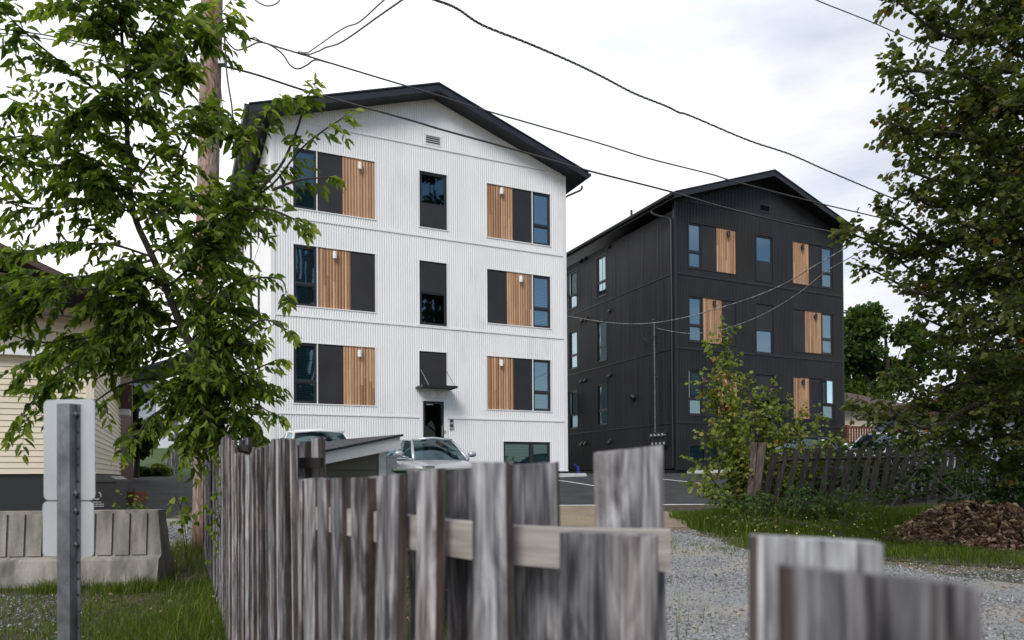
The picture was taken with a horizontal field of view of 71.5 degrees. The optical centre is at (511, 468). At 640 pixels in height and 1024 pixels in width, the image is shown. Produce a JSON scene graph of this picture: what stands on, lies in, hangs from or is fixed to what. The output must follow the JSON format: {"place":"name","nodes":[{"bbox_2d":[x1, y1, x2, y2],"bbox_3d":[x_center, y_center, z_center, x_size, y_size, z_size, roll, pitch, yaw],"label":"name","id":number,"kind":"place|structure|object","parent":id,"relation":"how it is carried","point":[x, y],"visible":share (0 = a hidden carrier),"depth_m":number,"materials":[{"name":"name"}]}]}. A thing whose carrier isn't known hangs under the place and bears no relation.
{"place":"outdoors","nodes":[
{"label":"outdoors","id":0,"kind":"place"},
{"bbox_2d":[0,548,228,639],"bbox_3d":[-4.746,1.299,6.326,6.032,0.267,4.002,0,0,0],"label":"grass","id":1,"kind":"structure","parent":0,"point":[122,622],"depth_m":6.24,"materials":[{"name":"green plant"}]},
{"bbox_2d":[0,594,112,639],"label":"gravel","id":2,"kind":"structure","parent":1,"relation":"on","point":[2,621],"depth_m":6.64,"materials":[{"name":"grey gravel"}]},
{"bbox_2d":[43,399,95,639],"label":"sign post","id":3,"kind":"object","parent":1,"relation":"on","point":[69,477],"visible":1,"depth_m":2.89,"materials":[{"name":"metal"}]},
{"bbox_2d":[0,568,172,595],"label":"grass","id":4,"kind":"structure","parent":1,"relation":"on","point":[41,587],"depth_m":7.55,"materials":[{"name":"green plant"}]},
{"bbox_2d":[0,509,174,588],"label":"concrete barrier","id":5,"kind":"object","parent":1,"relation":"on","point":[136,541],"visible":0.67,"depth_m":7.90,"materials":[{"name":"grey concrete"}]},
{"bbox_2d":[112,490,148,509],"bbox_3d":[-4.906,0.771,9.140,0.530,1.004,0.644,0,-1,-25],"label":"weed","id":6,"kind":"object","parent":1,"relation":"on","point":[135,507],"visible":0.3,"depth_m":9.11,"materials":[{"name":"green plant"}]},
{"bbox_2d":[0,0,364,490],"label":"leafy tree","id":7,"kind":"object","parent":1,"relation":"on","point":[195,390],"visible":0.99,"depth_m":6.28,"materials":[{"name":"green plant"}]},
{"bbox_2d":[165,494,199,557],"bbox_3d":[-4.386,0.786,9.413,0.470,0.922,0.499,0,-1,-25],"label":"weed","id":8,"kind":"object","parent":1,"relation":"on","point":[185,519],"visible":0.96,"depth_m":9.40,"materials":[{"name":"green plant"}]},
{"bbox_2d":[147,530,227,639],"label":"grass","id":9,"kind":"structure","parent":1,"relation":"on","point":[180,546],"depth_m":6.98,"materials":[{"name":"green plant"}]},
{"bbox_2d":[203,435,325,639],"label":"picket fence","id":10,"kind":"object","parent":1,"relation":"on","point":[254,564],"visible":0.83,"depth_m":3.65,"materials":[{"name":"grey wood"}]},
{"bbox_2d":[197,456,221,602],"bbox_3d":[-2.666,0.624,6.545,0.370,1.456,1.056,0,-1,-19],"label":"creeper","id":11,"kind":"object","parent":10,"relation":"attached to","point":[211,511],"visible":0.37,"depth_m":6.24,"materials":[{"name":"green plant"}]},
{"bbox_2d":[291,445,670,639],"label":"picket fence","id":12,"kind":"object","parent":1,"relation":"on","point":[523,564],"visible":0.95,"depth_m":1.52,"materials":[{"name":"grey wood"}]},
{"bbox_2d":[126,477,192,516],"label":"street","id":13,"kind":"structure","parent":0,"point":[161,492],"depth_m":20.32,"materials":[{"name":"grey asphalt"}]},
{"bbox_2d":[0,243,139,484],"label":"house","id":14,"kind":"structure","parent":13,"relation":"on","point":[125,413],"depth_m":19.38,"materials":[{"name":"beige wood"}]},
{"bbox_2d":[126,488,145,504],"bbox_3d":[-9.297,0.671,16.985,0.840,0.400,0.520,0,0,0],"label":"planter box","id":15,"kind":"object","parent":13,"relation":"on","point":[141,495],"visible":0.27,"depth_m":16.85,"materials":[{"name":"brown wood"}]},
{"bbox_2d":[133,448,192,476],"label":"lawn","id":16,"kind":"structure","parent":0,"point":[158,454],"depth_m":32.91,"materials":[{"name":"green plant"}]},
{"bbox_2d":[139,466,154,476],"bbox_3d":[-14.532,0.185,27.950,0.700,0.572,0.811,-1,-1,21],"label":"garden bush","id":17,"kind":"object","parent":16,"relation":"on","point":[145,471],"visible":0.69,"depth_m":27.84,"materials":[{"name":"green plant"}]},
{"bbox_2d":[149,463,173,475],"bbox_3d":[-13.894,0.118,28.221,0.944,0.695,0.963,-1,-1,34],"label":"garden bush","id":18,"kind":"object","parent":16,"relation":"on","point":[157,469],"visible":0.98,"depth_m":28.05,"materials":[{"name":"green plant"}]},
{"bbox_2d":[168,395,177,472],"bbox_3d":[-13.733,-1.777,29.018,0.700,4.164,0.150,0,-1,-25],"label":"wooden pole","id":19,"kind":"object","parent":16,"relation":"on","point":[175,459],"visible":0.17,"depth_m":28.95,"materials":[{"name":"wood"}]},
{"bbox_2d":[165,452,193,465],"bbox_3d":[-14.801,-0.418,31.851,1.316,0.658,0.052,0,-1,-33],"label":"board fence","id":20,"kind":"object","parent":16,"relation":"on","point":[169,461],"visible":0.23,"depth_m":31.61,"materials":[{"name":"grey wood"}]},
{"bbox_2d":[133,355,234,447],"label":"house","id":21,"kind":"structure","parent":16,"relation":"on","point":[164,443],"depth_m":41.41,"materials":[{"name":"white"}]},
{"bbox_2d":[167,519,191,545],"bbox_3d":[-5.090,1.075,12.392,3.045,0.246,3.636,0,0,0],"label":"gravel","id":22,"kind":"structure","parent":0,"point":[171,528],"depth_m":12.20,"materials":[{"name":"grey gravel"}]},
{"bbox_2d":[255,0,279,6],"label":"overhead cable","id":23,"kind":"object","parent":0,"point":[267,5],"visible":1,"depth_m":7.99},
{"bbox_2d":[306,0,402,55],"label":"overhead cable","id":24,"kind":"object","parent":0,"point":[375,18],"visible":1,"depth_m":8.28,"materials":[{"name":"black rubber"}]},
{"bbox_2d":[406,550,447,629],"bbox_3d":[-0.594,0.726,4.476,0.358,1.364,0.462,0,-1,-25],"label":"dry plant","id":25,"kind":"object","parent":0,"point":[408,596],"visible":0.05,"depth_m":4.50,"materials":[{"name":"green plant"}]},
{"bbox_2d":[0,0,1023,403],"label":"sky","id":26,"kind":"structure","parent":0,"point":[797,78],"materials":[{"name":"white"}]},
{"bbox_2d":[166,502,1023,639],"bbox_3d":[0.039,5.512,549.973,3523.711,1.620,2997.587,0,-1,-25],"label":"ground","id":27,"kind":"structure","parent":0,"point":[178,516],"depth_m":8.49,"materials":[{"name":"grey gravel"}]},
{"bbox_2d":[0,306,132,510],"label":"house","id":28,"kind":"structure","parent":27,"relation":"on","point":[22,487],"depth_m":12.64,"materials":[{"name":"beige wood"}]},
{"bbox_2d":[133,391,162,477],"bbox_3d":[-13.750,-1.221,26.035,1.802,3.337,1.862,0,-1,-25],"label":"dark tree","id":29,"kind":"object","parent":27,"relation":"on","point":[142,453],"visible":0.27,"depth_m":25.92,"materials":[{"name":"green plant"}]},
{"bbox_2d":[166,519,191,541],"bbox_3d":[-6.192,1.087,12.392,5.600,0.207,3.600,0,0,0],"label":"gravel shoulder","id":30,"kind":"object","parent":27,"relation":"on","point":[169,520],"visible":0.04,"depth_m":12.76},
{"bbox_2d":[81,476,128,509],"bbox_3d":[-6.096,0.644,10.616,0.540,1.062,0.705,0,-1,-14],"label":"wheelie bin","id":31,"kind":"object","parent":30,"relation":"on","point":[107,495],"visible":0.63,"depth_m":10.36,"materials":[{"name":"black plastic"}]},
{"bbox_2d":[188,0,225,552],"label":"utility pole","id":32,"kind":"object","parent":27,"relation":"on","point":[209,164],"visible":0.19,"depth_m":9.98,"materials":[{"name":"wood"}]},
{"bbox_2d":[0,32,115,55],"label":"overhead cable","id":33,"kind":"object","parent":32,"relation":"attached to","point":[50,39],"visible":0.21,"depth_m":9.30,"materials":[{"name":"black rubber"}]},
{"bbox_2d":[0,28,201,65],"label":"overhead cable","id":34,"kind":"object","parent":32,"relation":"attached to","point":[70,39],"visible":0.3,"depth_m":9.29,"materials":[{"name":"black rubber"}]},
{"bbox_2d":[223,30,241,189],"bbox_3d":[-3.920,-5.022,9.957,0.251,2.208,0.042,0,-1,-32],"label":"overhead cable","id":35,"kind":"object","parent":32,"relation":"attached to","point":[230,96],"visible":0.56,"depth_m":9.94,"materials":[{"name":"black rubber"}]},
{"bbox_2d":[224,32,329,69],"bbox_3d":[-3.308,-5.865,10.000,1.457,0.463,0.024,0,0,-8],"label":"overhead cable","id":36,"kind":"object","parent":32,"relation":"attached to","point":[278,50],"visible":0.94,"depth_m":10.01,"materials":[{"name":"black rubber"}]},
{"bbox_2d":[224,66,858,237],"bbox_3d":[2.273,-5.151,12.501,13.668,1.107,0.032,0,-1,-22],"label":"overhead cable","id":37,"kind":"object","parent":32,"relation":"attached to","point":[361,106],"visible":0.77,"depth_m":11.64,"materials":[{"name":"black rubber"}]},
{"bbox_2d":[234,32,887,219],"bbox_3d":[1.978,-5.707,12.501,13.073,1.004,0.025,0,-1,-23],"label":"overhead cable","id":38,"kind":"object","parent":32,"relation":"attached to","point":[568,133],"visible":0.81,"depth_m":12.02,"materials":[{"name":"black rubber"}]},
{"bbox_2d":[233,32,308,54],"bbox_3d":[-3.413,-5.938,9.900,1.146,0.298,0.018,0,0,-5],"label":"overhead cable","id":39,"kind":"object","parent":38,"relation":"attached to","point":[276,46],"visible":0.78,"depth_m":9.91,"materials":[{"name":"black rubber"}]},
{"bbox_2d":[298,0,384,52],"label":"overhead cable","id":40,"kind":"object","parent":39,"relation":"attached to","point":[373,9],"visible":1,"depth_m":8.12,"materials":[{"name":"black rubber"}]},
{"bbox_2d":[325,434,402,478],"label":"shed","id":41,"kind":"structure","parent":27,"relation":"on","point":[364,457],"depth_m":10.17,"materials":[{"name":"white wood"}]},
{"bbox_2d":[386,456,397,474],"bbox_3d":[-1.909,0.469,10.975,0.210,1.328,0.220,0,-1,-42],"label":"utility box","id":42,"kind":"object","parent":27,"relation":"on","point":[391,462],"visible":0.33,"depth_m":10.89,"materials":[{"name":"metal"}]},
{"bbox_2d":[225,82,590,472],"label":"apartment block","id":43,"kind":"structure","parent":27,"relation":"on","point":[425,279],"depth_m":22.79,"materials":[{"name":"white metal"}]},
{"bbox_2d":[251,289,258,338],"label":"window","id":44,"kind":"structure","parent":43,"relation":"in","point":[258,289],"depth_m":25.93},
{"bbox_2d":[258,272,259,322],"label":"window","id":45,"kind":"structure","parent":43,"relation":"in","point":[259,272],"depth_m":24.06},
{"bbox_2d":[293,147,315,209],"bbox_3d":[-6.296,-8.627,21.466,0.690,1.800,0.538,0,-1,-25],"label":"window","id":46,"kind":"structure","parent":43,"relation":"in","point":[308,202],"depth_m":21.32,"materials":[{"name":"blue glass"}]},
{"bbox_2d":[293,244,316,306],"bbox_3d":[-6.276,-5.743,21.441,0.690,1.810,0.538,0,-1,-25],"label":"window","id":47,"kind":"structure","parent":43,"relation":"in","point":[305,258],"depth_m":21.30,"materials":[{"name":"blue glass"}]},
{"bbox_2d":[294,343,316,403],"bbox_3d":[-6.265,-2.838,21.412,0.690,1.800,0.538,0,-1,-25],"label":"window","id":48,"kind":"structure","parent":43,"relation":"in","point":[305,357],"depth_m":21.29,"materials":[{"name":"blue glass"}]},
{"bbox_2d":[419,171,446,207],"bbox_3d":[-2.663,-8.993,23.184,0.930,1.070,0.535,0,-1,-25],"label":"window","id":49,"kind":"structure","parent":43,"relation":"in","point":[433,187],"depth_m":23.39,"materials":[{"name":"glass"}]},
{"bbox_2d":[420,291,446,325],"bbox_3d":[-2.654,-5.143,23.142,0.930,1.090,0.535,0,-1,-25],"label":"window","id":50,"kind":"structure","parent":43,"relation":"in","point":[433,305],"depth_m":23.37,"materials":[{"name":"black glass"}]},
{"bbox_2d":[423,401,445,437],"bbox_3d":[-2.490,-1.069,22.837,0.755,2.175,0.131,0,-1,-25],"label":"door","id":51,"kind":"structure","parent":43,"relation":"in","point":[433,412],"depth_m":22.87,"materials":[{"name":"black glass"}]},
{"bbox_2d":[504,442,531,464],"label":"window","id":52,"kind":"structure","parent":43,"relation":"in","point":[516,453],"depth_m":24.30,"materials":[{"name":"glass"}]},
{"bbox_2d":[532,442,549,463],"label":"window","id":53,"kind":"structure","parent":43,"relation":"in","point":[540,450],"depth_m":24.64,"materials":[{"name":"teal glass"}]},
{"bbox_2d":[533,192,549,245],"bbox_3d":[0.891,-8.629,24.853,0.700,1.800,0.538,0,-1,-25],"label":"window","id":54,"kind":"structure","parent":43,"relation":"in","point":[541,202],"depth_m":24.72,"materials":[{"name":"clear glass"}]},
{"bbox_2d":[533,275,549,327],"bbox_3d":[0.902,-5.759,24.824,0.700,1.800,0.538,0,-1,-25],"label":"window","id":55,"kind":"structure","parent":43,"relation":"in","point":[541,284],"depth_m":24.70,"materials":[{"name":"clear glass"}]},
{"bbox_2d":[533,359,550,410],"bbox_3d":[0.909,-2.864,24.792,0.690,1.770,0.538,0,-1,-25],"label":"window","id":56,"kind":"structure","parent":43,"relation":"in","point":[541,368],"depth_m":24.67,"materials":[{"name":"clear glass"}]},
{"bbox_2d":[568,238,860,323],"bbox_3d":[4.128,-4.470,18.498,0.023,1.490,11.873,0,-1,-22],"label":"overhead cable","id":57,"kind":"object","parent":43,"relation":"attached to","point":[729,304],"visible":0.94,"depth_m":16.08,"materials":[{"name":"black rubber"}]},
{"bbox_2d":[444,556,447,628],"bbox_3d":[-0.431,0.686,6.015,0.420,1.298,0.300,0,0,0],"label":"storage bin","id":58,"kind":"object","parent":27,"relation":"on","point":[446,592],"depth_m":5.88,"materials":[{"name":"black plastic"}]},
{"bbox_2d":[35,535,1023,632],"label":"fallen leaves","id":59,"kind":"object","parent":27,"relation":"on","point":[1021,620],"visible":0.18,"depth_m":7.34,"materials":[{"name":"brown plant"}]},
{"bbox_2d":[406,559,700,639],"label":"grass","id":60,"kind":"structure","parent":27,"relation":"on","point":[446,632],"depth_m":5.68,"materials":[{"name":"green plant"}]},
{"bbox_2d":[565,169,855,472],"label":"apartment block","id":61,"kind":"structure","parent":27,"relation":"on","point":[669,256],"depth_m":29.76,"materials":[{"name":"black metal"}]},
{"bbox_2d":[567,270,576,308],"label":"window","id":62,"kind":"structure","parent":61,"relation":"in","point":[572,276],"depth_m":34.83,"materials":[{"name":"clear glass"}]},
{"bbox_2d":[568,390,577,428],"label":"window","id":63,"kind":"structure","parent":61,"relation":"in","point":[573,395],"depth_m":34.81,"materials":[{"name":"black glass"}]},
{"bbox_2d":[570,330,576,368],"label":"window","id":64,"kind":"structure","parent":61,"relation":"in","point":[573,335],"depth_m":34.81,"materials":[{"name":"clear glass"}]},
{"bbox_2d":[597,254,605,297],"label":"window","id":65,"kind":"structure","parent":61,"relation":"in","point":[599,261],"depth_m":32.51,"materials":[{"name":"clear glass"}]},
{"bbox_2d":[598,320,605,361],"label":"window","id":66,"kind":"structure","parent":61,"relation":"in","point":[601,325],"depth_m":32.49,"materials":[{"name":"clear glass"}]},
{"bbox_2d":[598,384,606,424],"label":"window","id":67,"kind":"structure","parent":61,"relation":"in","point":[602,389],"depth_m":32.49,"materials":[{"name":"blue glass"}]},
{"bbox_2d":[688,222,700,268],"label":"window","id":68,"kind":"structure","parent":61,"relation":"in","point":[694,230],"depth_m":28.14,"materials":[{"name":"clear glass"}]},
{"bbox_2d":[689,296,701,341],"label":"window","id":69,"kind":"structure","parent":61,"relation":"in","point":[695,303],"depth_m":28.12,"materials":[{"name":"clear glass"}]},
{"bbox_2d":[689,369,701,414],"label":"window","id":70,"kind":"structure","parent":61,"relation":"in","point":[695,406],"depth_m":28.06,"materials":[{"name":"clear glass"}]},
{"bbox_2d":[689,444,705,463],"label":"window","id":71,"kind":"structure","parent":61,"relation":"in","point":[695,451],"depth_m":28.12,"materials":[{"name":"blue glass"}]},
{"bbox_2d":[706,444,719,463],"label":"window","id":72,"kind":"structure","parent":61,"relation":"in","point":[708,454],"depth_m":28.38,"materials":[{"name":"glass"}]},
{"bbox_2d":[756,235,771,263],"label":"window","id":73,"kind":"structure","parent":61,"relation":"in","point":[763,243],"depth_m":30.00,"materials":[{"name":"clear glass"}]},
{"bbox_2d":[756,329,772,353],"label":"window","id":74,"kind":"structure","parent":61,"relation":"in","point":[764,338],"depth_m":30.00,"materials":[{"name":"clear glass"}]},
{"bbox_2d":[757,411,773,442],"bbox_3d":[10.515,-1.239,29.485,0.900,2.300,0.064,0,-1,-25],"label":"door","id":75,"kind":"structure","parent":61,"relation":"in","point":[766,413],"depth_m":29.46,"materials":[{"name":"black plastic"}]},
{"bbox_2d":[822,247,832,288],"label":"window","id":76,"kind":"structure","parent":61,"relation":"in","point":[827,278],"depth_m":31.25,"materials":[{"name":"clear glass"}]},
{"bbox_2d":[822,313,832,354],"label":"window","id":77,"kind":"structure","parent":61,"relation":"in","point":[827,319],"depth_m":31.22,"materials":[{"name":"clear glass"}]},
{"bbox_2d":[822,379,833,419],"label":"window","id":78,"kind":"structure","parent":61,"relation":"in","point":[828,385],"depth_m":31.11,"materials":[{"name":"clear glass"}]},
{"bbox_2d":[749,534,981,639],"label":"picket fence","id":79,"kind":"object","parent":27,"relation":"on","point":[807,588],"visible":1,"depth_m":0.61,"materials":[{"name":"grey wood"}]},
{"bbox_2d":[845,393,902,450],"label":"house","id":80,"kind":"structure","parent":27,"relation":"on","point":[848,417],"depth_m":33.32,"materials":[{"name":"beige"}]},
{"bbox_2d":[844,301,964,401],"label":"maple tree","id":81,"kind":"object","parent":27,"relation":"on","point":[865,328],"visible":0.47,"depth_m":41.62,"materials":[{"name":"green plant"}]},
{"bbox_2d":[861,398,1021,473],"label":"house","id":82,"kind":"structure","parent":27,"relation":"on","point":[937,413],"depth_m":25.92,"materials":[{"name":"grey"}]},
{"bbox_2d":[953,355,1023,395],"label":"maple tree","id":83,"kind":"object","parent":27,"relation":"on","point":[960,378],"visible":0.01,"depth_m":38.91,"materials":[{"name":"green plant"}]},
{"bbox_2d":[560,504,718,527],"bbox_3d":[1.900,0.931,14.292,6.187,0.230,3.800,0,0,0],"label":"sandy shoulder","id":84,"kind":"object","parent":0,"point":[578,516],"visible":0.18,"depth_m":13.78},
{"bbox_2d":[432,0,904,203],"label":"overhead cable","id":85,"kind":"object","parent":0,"point":[545,50],"visible":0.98,"depth_m":9.02,"materials":[{"name":"black rubber"}]},
{"bbox_2d":[657,250,862,333],"bbox_3d":[5.711,-4.260,18.749,0.022,1.273,11.580,0,0,-7],"label":"overhead cable","id":86,"kind":"object","parent":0,"point":[777,306],"visible":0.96,"depth_m":15.93,"materials":[{"name":"black rubber"}]},
{"bbox_2d":[559,472,1016,504],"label":"parking lot","id":87,"kind":"structure","parent":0,"point":[576,493],"depth_m":19.26,"materials":[{"name":"grey asphalt"}]},
{"bbox_2d":[281,429,348,443],"bbox_3d":[-4.746,-0.067,17.226,2.284,1.780,4.432,0,-1,-25],"label":"parked car","id":88,"kind":"object","parent":87,"relation":"on","point":[309,434],"visible":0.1,"depth_m":16.65,"materials":[{"name":"white paint"}]},
{"bbox_2d":[386,437,475,468],"bbox_3d":[-2.310,-0.083,19.025,2.184,1.520,4.709,0,-1,-25],"label":"parked car","id":89,"kind":"object","parent":87,"relation":"on","point":[426,452],"visible":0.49,"depth_m":18.01,"materials":[{"name":"silver metal"}]},
{"bbox_2d":[559,473,586,476],"bbox_3d":[1.710,0.228,24.406,1.900,0.130,0.160,0,-1,-25],"label":"kerb stop","id":90,"kind":"object","parent":87,"relation":"on","point":[571,474],"visible":0.5,"depth_m":24.49,"materials":[{"name":"concrete"}]},
{"bbox_2d":[560,504,705,505],"bbox_3d":[-1.244,0.851,16.118,11.300,0.010,0.150,0,0,0],"label":"asphalt edge","id":91,"kind":"object","parent":87,"relation":"on","point":[664,504],"visible":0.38,"depth_m":16.09,"materials":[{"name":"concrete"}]},
{"bbox_2d":[687,470,723,472],"bbox_3d":[7.618,0.119,27.468,2.000,0.130,0.160,0,-1,-25],"label":"kerb stop","id":92,"kind":"object","parent":87,"relation":"on","point":[701,471],"visible":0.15,"depth_m":27.32,"materials":[{"name":"concrete"}]},
{"bbox_2d":[765,436,844,489],"bbox_3d":[7.914,-0.163,19.495,2.264,1.470,4.709,-1,-1,35],"label":"parked car","id":93,"kind":"object","parent":87,"relation":"on","point":[817,439],"visible":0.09,"depth_m":18.73,"materials":[{"name":"grey metal"}]},
{"bbox_2d":[845,425,873,449],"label":"deck","id":94,"kind":"structure","parent":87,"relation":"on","point":[848,432],"depth_m":31.67,"materials":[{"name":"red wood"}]},
{"bbox_2d":[844,432,926,473],"bbox_3d":[13.112,-0.542,24.999,2.264,1.470,4.709,-1,-1,45],"label":"parked car","id":95,"kind":"object","parent":87,"relation":"on","point":[867,441],"visible":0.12,"depth_m":24.43,"materials":[{"name":"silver metal"}]},
{"bbox_2d":[664,495,1023,568],"bbox_3d":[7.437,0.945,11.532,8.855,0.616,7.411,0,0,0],"label":"grass","id":96,"kind":"structure","parent":0,"point":[912,549],"depth_m":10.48,"materials":[{"name":"green plant"}]},
{"bbox_2d":[679,315,850,515],"bbox_3d":[4.717,-0.810,13.628,4.810,3.650,1.434,0,-1,-33],"label":"shrub","id":97,"kind":"object","parent":96,"relation":"on","point":[735,465],"visible":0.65,"depth_m":12.88,"materials":[{"name":"green plant"}]},
{"bbox_2d":[702,476,925,519],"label":"weeds","id":98,"kind":"object","parent":96,"relation":"on","point":[784,504],"visible":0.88,"depth_m":12.54,"materials":[{"name":"green plant"}]},
{"bbox_2d":[717,512,938,539],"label":"wildflowers","id":99,"kind":"object","parent":96,"relation":"on","point":[822,529],"visible":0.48,"depth_m":10.83,"materials":[{"name":"yellow plant"}]},
{"bbox_2d":[706,500,1007,553],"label":"broad weeds","id":100,"kind":"object","parent":96,"relation":"on","point":[847,508],"visible":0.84,"depth_m":11.21,"materials":[{"name":"green plant"}]},
{"bbox_2d":[744,442,978,517],"bbox_3d":[8.269,0.270,15.528,10.045,1.576,0.542,0,-1,-37],"label":"leaning fence","id":101,"kind":"object","parent":96,"relation":"on","point":[755,480],"visible":0.51,"depth_m":14.18,"materials":[{"name":"wood"}]},
{"bbox_2d":[778,425,991,506],"bbox_3d":[9.186,-0.095,17.119,4.319,2.002,6.886,-1,-1,33],"label":"hedge","id":102,"kind":"object","parent":96,"relation":"on","point":[923,469],"visible":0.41,"depth_m":16.11,"materials":[{"name":"green plant"}]},
{"bbox_2d":[827,0,1023,486],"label":"broad tree","id":103,"kind":"object","parent":96,"relation":"on","point":[999,278],"visible":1,"depth_m":7.86,"materials":[{"name":"green plant"}]},
{"bbox_2d":[878,495,1023,550],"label":"leaf pile","id":104,"kind":"object","parent":96,"relation":"on","point":[998,525],"visible":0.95,"depth_m":10.23,"materials":[{"name":"plant"}]},
{"bbox_2d":[945,382,1023,506],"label":"creeper","id":105,"kind":"object","parent":96,"relation":"on","point":[994,493],"visible":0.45,"depth_m":11.73,"materials":[{"name":"green plant"}]},
{"bbox_2d":[665,530,1023,639],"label":"gravel drive","id":106,"kind":"structure","parent":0,"point":[705,594],"depth_m":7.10,"materials":[{"name":"grey gravel"}]},
{"bbox_2d":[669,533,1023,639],"bbox_3d":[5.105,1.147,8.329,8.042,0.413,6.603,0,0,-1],"label":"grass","id":107,"kind":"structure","parent":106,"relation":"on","point":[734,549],"depth_m":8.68,"materials":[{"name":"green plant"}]},
{"bbox_2d":[816,0,958,57],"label":"overhead cable","id":108,"kind":"object","parent":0,"point":[873,22],"visible":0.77,"depth_m":10.07,"materials":[{"name":"black rubber"}]}
]}

